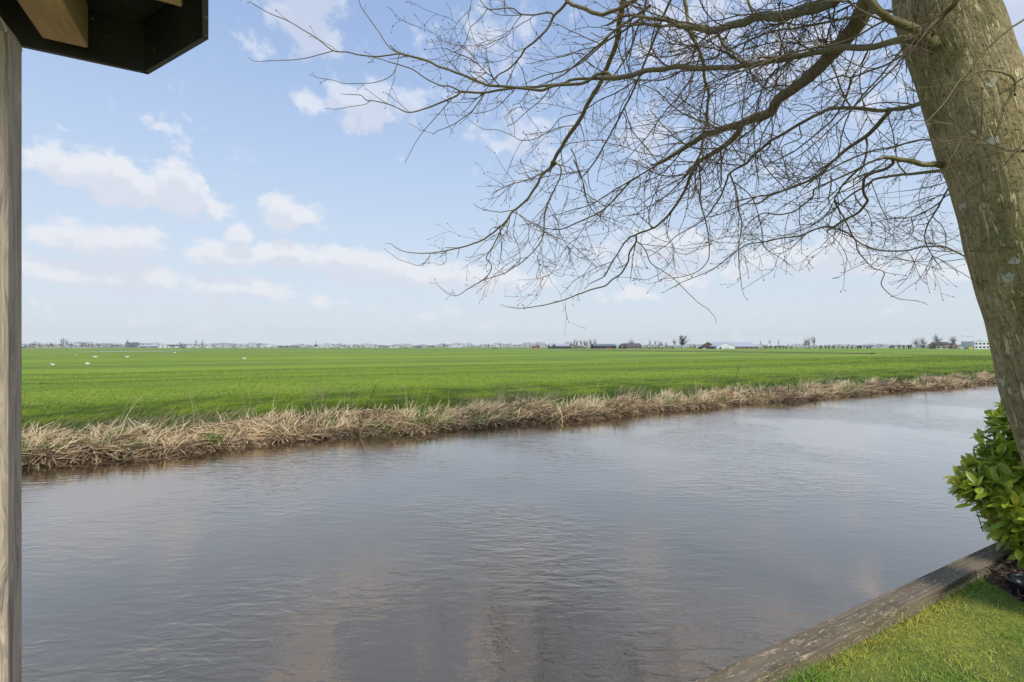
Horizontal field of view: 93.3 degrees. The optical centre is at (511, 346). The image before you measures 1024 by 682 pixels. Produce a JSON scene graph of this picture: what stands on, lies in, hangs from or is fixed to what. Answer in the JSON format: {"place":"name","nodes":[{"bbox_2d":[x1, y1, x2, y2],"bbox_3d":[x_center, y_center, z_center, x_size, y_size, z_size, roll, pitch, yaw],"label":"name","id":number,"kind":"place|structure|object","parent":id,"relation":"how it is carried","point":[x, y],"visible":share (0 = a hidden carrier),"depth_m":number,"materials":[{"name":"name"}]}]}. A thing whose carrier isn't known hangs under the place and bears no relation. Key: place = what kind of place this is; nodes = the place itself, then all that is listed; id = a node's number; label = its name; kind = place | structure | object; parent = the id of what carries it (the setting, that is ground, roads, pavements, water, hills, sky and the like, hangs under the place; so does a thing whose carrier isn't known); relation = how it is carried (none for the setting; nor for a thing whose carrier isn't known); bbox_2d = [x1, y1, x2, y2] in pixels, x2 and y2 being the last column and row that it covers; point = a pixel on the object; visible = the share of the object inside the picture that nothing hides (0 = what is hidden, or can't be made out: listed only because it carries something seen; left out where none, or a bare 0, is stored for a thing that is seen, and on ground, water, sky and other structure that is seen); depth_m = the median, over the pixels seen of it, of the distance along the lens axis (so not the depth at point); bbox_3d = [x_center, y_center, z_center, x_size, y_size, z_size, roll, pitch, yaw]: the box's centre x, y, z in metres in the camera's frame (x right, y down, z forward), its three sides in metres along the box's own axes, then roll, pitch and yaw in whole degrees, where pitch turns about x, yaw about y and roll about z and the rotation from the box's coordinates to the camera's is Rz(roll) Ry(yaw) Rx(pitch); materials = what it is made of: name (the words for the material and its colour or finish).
{"place":"outdoors","nodes":[
{"label":"outdoors","id":0,"kind":"place"},
{"bbox_2d":[0,0,207,681],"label":"garden shelter","id":1,"kind":"object","parent":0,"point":[145,36],"visible":1,"depth_m":1.42,"materials":[{"name":"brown wood"}]},
{"bbox_2d":[100,351,144,351],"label":"ditch water","id":2,"kind":"structure","parent":0,"point":[122,351],"depth_m":222.52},
{"bbox_2d":[125,339,139,347],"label":"church","id":3,"kind":"structure","parent":0,"point":[133,344],"depth_m":900.38,"materials":[{"name":"stone"}]},
{"bbox_2d":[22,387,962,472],"bbox_3d":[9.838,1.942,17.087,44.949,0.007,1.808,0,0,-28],"label":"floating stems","id":4,"kind":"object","parent":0,"point":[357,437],"visible":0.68,"depth_m":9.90,"materials":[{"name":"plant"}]},
{"bbox_2d":[22,347,994,443],"bbox_3d":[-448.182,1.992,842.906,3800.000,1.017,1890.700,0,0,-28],"label":"field","id":5,"kind":"structure","parent":0,"point":[64,360],"depth_m":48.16,"materials":[{"name":"green plant"}]},
{"bbox_2d":[22,341,124,347],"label":"wood","id":6,"kind":"object","parent":5,"relation":"on","point":[75,345],"visible":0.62,"depth_m":997.09,"materials":[{"name":"grey plant"}]},
{"bbox_2d":[138,345,158,347],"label":"village house","id":7,"kind":"structure","parent":5,"relation":"on","point":[148,346],"depth_m":840.00,"materials":[{"name":"white glass"}]},
{"bbox_2d":[168,345,188,347],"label":"village house","id":8,"kind":"structure","parent":5,"relation":"on","point":[174,346],"depth_m":840.00,"materials":[{"name":"white glass"}]},
{"bbox_2d":[181,346,200,347],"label":"village house","id":9,"kind":"structure","parent":5,"relation":"on","point":[191,346],"depth_m":839.94,"materials":[{"name":"white glass"}]},
{"bbox_2d":[112,342,288,347],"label":"wood","id":10,"kind":"object","parent":5,"relation":"on","point":[229,344],"visible":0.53,"depth_m":1096.71,"materials":[{"name":"plant"}]},
{"bbox_2d":[262,345,277,347],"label":"village house","id":11,"kind":"structure","parent":5,"relation":"on","point":[269,346],"depth_m":840.00,"materials":[{"name":"white glass"}]},
{"bbox_2d":[299,379,331,399],"bbox_3d":[-5.591,1.430,13.913,0.952,1.004,0.406,0,0,-12],"label":"dry stalk","id":12,"kind":"object","parent":5,"relation":"on","point":[314,392],"visible":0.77,"depth_m":13.92,"materials":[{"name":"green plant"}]},
{"bbox_2d":[283,343,433,347],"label":"wood","id":13,"kind":"object","parent":5,"relation":"on","point":[358,345],"visible":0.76,"depth_m":1145.44,"materials":[{"name":"grey plant"}]},
{"bbox_2d":[358,386,376,429],"bbox_3d":[-3.202,1.365,10.653,0.508,1.134,0.215,0,0,11],"label":"dry stalk","id":14,"kind":"object","parent":5,"relation":"on","point":[367,404],"visible":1,"depth_m":10.69,"materials":[{"name":"beige plant"}]},
{"bbox_2d":[416,349,532,349],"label":"ditch","id":15,"kind":"object","parent":5,"relation":"in","point":[474,349],"visible":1,"depth_m":366.93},
{"bbox_2d":[492,384,515,403],"bbox_3d":[-0.235,1.486,13.585,0.703,0.891,0.485,0,0,0],"label":"dry stalk","id":16,"kind":"object","parent":5,"relation":"on","point":[499,395],"visible":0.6,"depth_m":13.54,"materials":[{"name":"beige plant"}]},
{"bbox_2d":[430,342,581,347],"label":"wood","id":17,"kind":"object","parent":5,"relation":"on","point":[532,344],"visible":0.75,"depth_m":1097.84,"materials":[{"name":"plant"}]},
{"bbox_2d":[22,364,995,470],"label":"dead reeds","id":18,"kind":"object","parent":5,"relation":"on","point":[185,444],"visible":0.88,"depth_m":10.90,"materials":[{"name":"plant"}]},
{"bbox_2d":[504,382,543,404],"bbox_3d":[0.302,1.337,13.103,1.152,1.188,0.528,0,0,0],"label":"dry stalk","id":19,"kind":"object","parent":5,"relation":"on","point":[522,394],"visible":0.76,"depth_m":13.08,"materials":[{"name":"beige plant"}]},
{"bbox_2d":[107,371,993,441],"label":"bank herbs","id":20,"kind":"object","parent":5,"relation":"on","point":[535,413],"visible":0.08,"depth_m":16.11,"materials":[{"name":"green plant"}]},
{"bbox_2d":[548,344,570,348],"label":"white barn","id":21,"kind":"structure","parent":5,"relation":"on","point":[560,346],"depth_m":562.61,"materials":[{"name":"white metal"}]},
{"bbox_2d":[591,344,616,348],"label":"dark barn","id":22,"kind":"structure","parent":5,"relation":"on","point":[603,346],"depth_m":540.00,"materials":[{"name":"grey metal"}]},
{"bbox_2d":[618,343,625,348],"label":"farm house","id":23,"kind":"structure","parent":5,"relation":"on","point":[622,346],"depth_m":535.00,"materials":[{"name":"grey glass"}]},
{"bbox_2d":[625,343,640,348],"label":"farm house","id":24,"kind":"structure","parent":5,"relation":"on","point":[633,345],"depth_m":531.25,"materials":[{"name":"grey glass"}]},
{"bbox_2d":[641,346,673,348],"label":"field hedge","id":25,"kind":"object","parent":5,"relation":"on","point":[657,347],"visible":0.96,"depth_m":514.78,"materials":[{"name":"plant"}]},
{"bbox_2d":[582,343,773,346],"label":"wood","id":26,"kind":"object","parent":5,"relation":"on","point":[672,345],"visible":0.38,"depth_m":1193.46,"materials":[{"name":"grey plant"}]},
{"bbox_2d":[679,335,688,347],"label":"bare tree","id":27,"kind":"object","parent":5,"relation":"on","point":[682,342],"visible":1,"depth_m":498.75,"materials":[{"name":"grey plant"}]},
{"bbox_2d":[710,343,734,348],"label":"white gable","id":28,"kind":"structure","parent":5,"relation":"on","point":[720,345],"depth_m":500.00,"materials":[{"name":"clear glass"}]},
{"bbox_2d":[700,342,758,348],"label":"cattle shed","id":29,"kind":"structure","parent":5,"relation":"on","point":[743,345],"depth_m":528.35,"materials":[{"name":"white glass"}]},
{"bbox_2d":[586,350,875,353],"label":"ditch","id":30,"kind":"object","parent":5,"relation":"in","point":[736,351],"visible":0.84,"depth_m":195.99,"materials":[{"name":"green plant"}]},
{"bbox_2d":[767,343,957,347],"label":"wood","id":31,"kind":"object","parent":5,"relation":"on","point":[795,345],"visible":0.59,"depth_m":999.11,"materials":[{"name":"plant"}]},
{"bbox_2d":[928,341,950,348],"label":"farm house","id":32,"kind":"structure","parent":5,"relation":"on","point":[946,344],"depth_m":480.88,"materials":[{"name":"grey glass"}]},
{"bbox_2d":[904,354,984,355],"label":"ditch","id":33,"kind":"object","parent":5,"relation":"on","point":[953,355],"visible":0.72,"depth_m":104.58,"materials":[{"name":"grey liquid"}]},
{"bbox_2d":[949,343,956,348],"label":"farm house","id":34,"kind":"structure","parent":5,"relation":"on","point":[953,346],"depth_m":478.00,"materials":[{"name":"brown brick"}]},
{"bbox_2d":[961,341,989,348],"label":"office block","id":35,"kind":"structure","parent":5,"relation":"on","point":[978,344],"depth_m":470.00,"materials":[{"name":"white glass"}]},
{"bbox_2d":[22,383,1005,681],"bbox_3d":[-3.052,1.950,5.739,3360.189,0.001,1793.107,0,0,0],"label":"water","id":36,"kind":"structure","parent":0,"point":[688,545],"depth_m":4.76,"materials":[{"name":"grey liquid"}]},
{"bbox_2d":[22,0,1023,346],"label":"sky","id":37,"kind":"structure","parent":0,"point":[213,194],"materials":[{"name":"blue"}]},
{"bbox_2d":[694,542,1013,681],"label":"timber quay edge","id":38,"kind":"object","parent":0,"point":[826,638],"visible":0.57,"depth_m":2.63,"materials":[{"name":"grey wood"}]},
{"bbox_2d":[771,561,1023,681],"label":"lawn","id":39,"kind":"structure","parent":0,"point":[971,650],"depth_m":2.46,"materials":[{"name":"green plant"}]},
{"bbox_2d":[247,0,1023,468],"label":"leaning tree","id":40,"kind":"object","parent":39,"relation":"on","point":[963,60],"visible":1,"depth_m":3.34,"materials":[{"name":"brown plant"}]},
{"bbox_2d":[921,559,1023,617],"bbox_3d":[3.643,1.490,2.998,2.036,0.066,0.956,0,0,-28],"label":"bark mulch","id":41,"kind":"object","parent":39,"relation":"on","point":[998,571],"visible":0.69,"depth_m":3.19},
{"bbox_2d":[943,399,1023,568],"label":"laurel hedge","id":42,"kind":"object","parent":41,"relation":"on","point":[995,485],"visible":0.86,"depth_m":3.47,"materials":[{"name":"green plant"}]},
{"bbox_2d":[1005,573,1023,597],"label":"plant pot","id":43,"kind":"object","parent":41,"relation":"on","point":[1015,581],"visible":0.92,"depth_m":3.01,"materials":[{"name":"black plastic"}]}
]}

